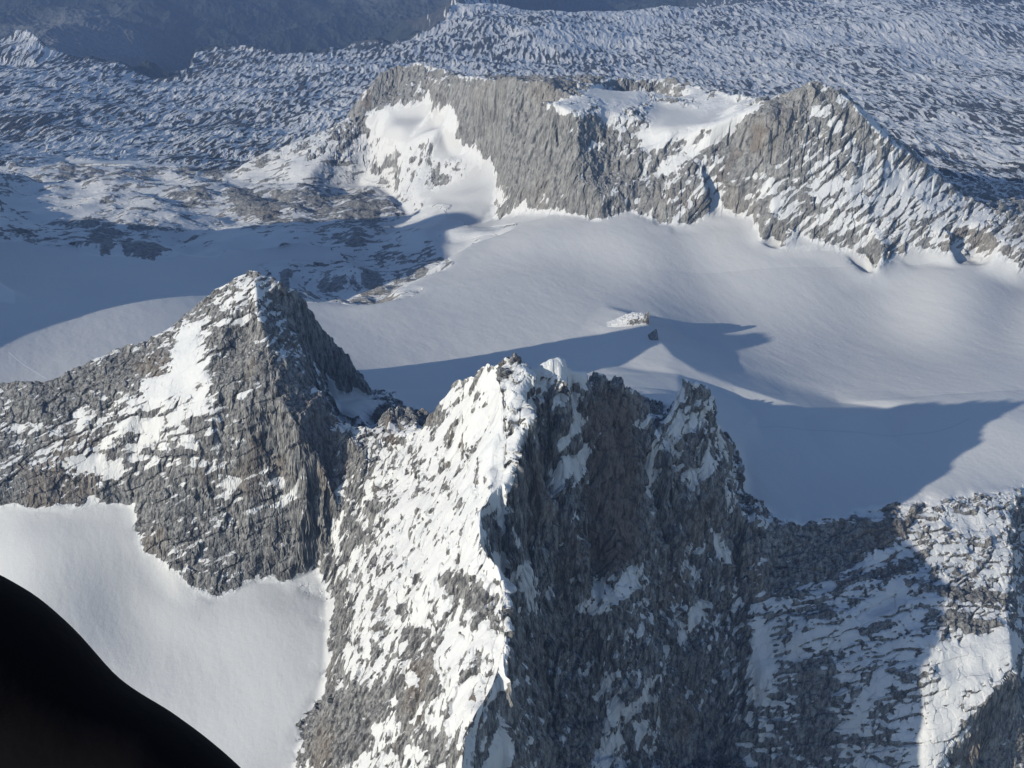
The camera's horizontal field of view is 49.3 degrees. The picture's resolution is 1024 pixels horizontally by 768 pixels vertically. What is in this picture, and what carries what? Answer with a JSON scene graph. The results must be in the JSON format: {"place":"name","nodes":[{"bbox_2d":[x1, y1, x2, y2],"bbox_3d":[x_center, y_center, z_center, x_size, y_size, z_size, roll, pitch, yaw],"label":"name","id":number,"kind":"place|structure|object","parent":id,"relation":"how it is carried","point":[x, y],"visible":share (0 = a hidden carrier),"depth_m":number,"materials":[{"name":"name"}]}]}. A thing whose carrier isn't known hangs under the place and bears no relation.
{"place":"outdoors","nodes":[
{"label":"outdoors","id":0,"kind":"place"},
{"bbox_2d":[0,164,32,303],"bbox_3d":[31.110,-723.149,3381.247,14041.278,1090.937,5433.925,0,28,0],"label":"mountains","id":1,"kind":"structure","parent":0,"point":[9,232],"depth_m":2478.17,"materials":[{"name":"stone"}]},
{"bbox_2d":[0,575,240,767],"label":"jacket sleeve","id":2,"kind":"object","parent":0,"point":[69,698],"visible":1,"depth_m":0.58,"materials":[{"name":"black fabric"}]},
{"bbox_2d":[0,503,334,767],"bbox_3d":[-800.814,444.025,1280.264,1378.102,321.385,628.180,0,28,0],"label":"snow basin","id":3,"kind":"object","parent":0,"point":[237,679],"visible":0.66,"depth_m":1410.91,"materials":[{"name":"white snow"}]},
{"bbox_2d":[0,270,404,598],"bbox_3d":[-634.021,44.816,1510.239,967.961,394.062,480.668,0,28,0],"label":"mountain peak","id":4,"kind":"structure","parent":0,"point":[198,434],"depth_m":1443.21,"materials":[{"name":"stone"}]},
{"bbox_2d":[0,139,516,305],"bbox_3d":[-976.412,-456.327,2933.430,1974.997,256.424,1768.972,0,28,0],"label":"rocky hills","id":5,"kind":"structure","parent":0,"point":[385,239],"depth_m":2773.45,"materials":[{"name":"white snow"}]},
{"bbox_2d":[0,0,684,78],"bbox_3d":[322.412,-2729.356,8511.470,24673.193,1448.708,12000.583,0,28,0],"label":"valley side","id":6,"kind":"structure","parent":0,"point":[148,37],"depth_m":10098.50,"materials":[{"name":"grey stone"}]},
{"bbox_2d":[0,88,1023,767],"bbox_3d":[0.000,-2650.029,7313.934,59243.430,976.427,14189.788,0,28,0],"label":"glacier","id":7,"kind":"object","parent":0,"point":[750,326],"visible":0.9,"depth_m":1946.63,"materials":[{"name":"white snow"}]},
{"bbox_2d":[8,352,47,378],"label":"ski track","id":8,"kind":"structure","parent":7,"relation":"on","point":[18,360],"depth_m":1750.74,"materials":[{"name":"white snow"}]},
{"bbox_2d":[606,312,645,326],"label":"rock outcrop","id":9,"kind":"object","parent":7,"relation":"on","point":[633,319],"visible":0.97,"depth_m":1862.45,"materials":[{"name":"stone"}]},
{"bbox_2d":[645,312,648,324],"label":"rock outcrop","id":10,"kind":"object","parent":7,"relation":"on","point":[647,318],"visible":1,"depth_m":1856.28,"materials":[{"name":"stone"}]},
{"bbox_2d":[648,329,657,339],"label":"rock outcrop","id":11,"kind":"object","parent":7,"relation":"on","point":[652,335],"visible":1,"depth_m":1804.79,"materials":[{"name":"stone"}]},
{"bbox_2d":[743,418,968,435],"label":"ski track","id":12,"kind":"structure","parent":7,"relation":"on","point":[861,432],"depth_m":1576.94,"materials":[{"name":"white snow"}]},
{"bbox_2d":[0,0,1023,184],"bbox_3d":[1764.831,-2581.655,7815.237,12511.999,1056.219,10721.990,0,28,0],"label":"karst plateau","id":13,"kind":"structure","parent":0,"point":[937,86],"depth_m":6271.45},
{"bbox_2d":[293,352,768,767],"bbox_3d":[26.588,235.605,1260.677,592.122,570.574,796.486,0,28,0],"label":"mountain ridge","id":14,"kind":"structure","parent":0,"point":[550,563],"depth_m":1239.47,"materials":[{"name":"stone"}]},
{"bbox_2d":[277,62,1023,272],"bbox_3d":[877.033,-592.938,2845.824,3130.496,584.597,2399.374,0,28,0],"label":"mountain massif","id":15,"kind":"structure","parent":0,"point":[816,163],"depth_m":2358.45,"materials":[{"name":"stone"}]},
{"bbox_2d":[730,482,1023,767],"bbox_3d":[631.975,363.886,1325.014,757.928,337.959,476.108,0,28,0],"label":"cliff wall","id":16,"kind":"structure","parent":0,"point":[888,635],"depth_m":1326.30,"materials":[{"name":"stone"}]}
]}

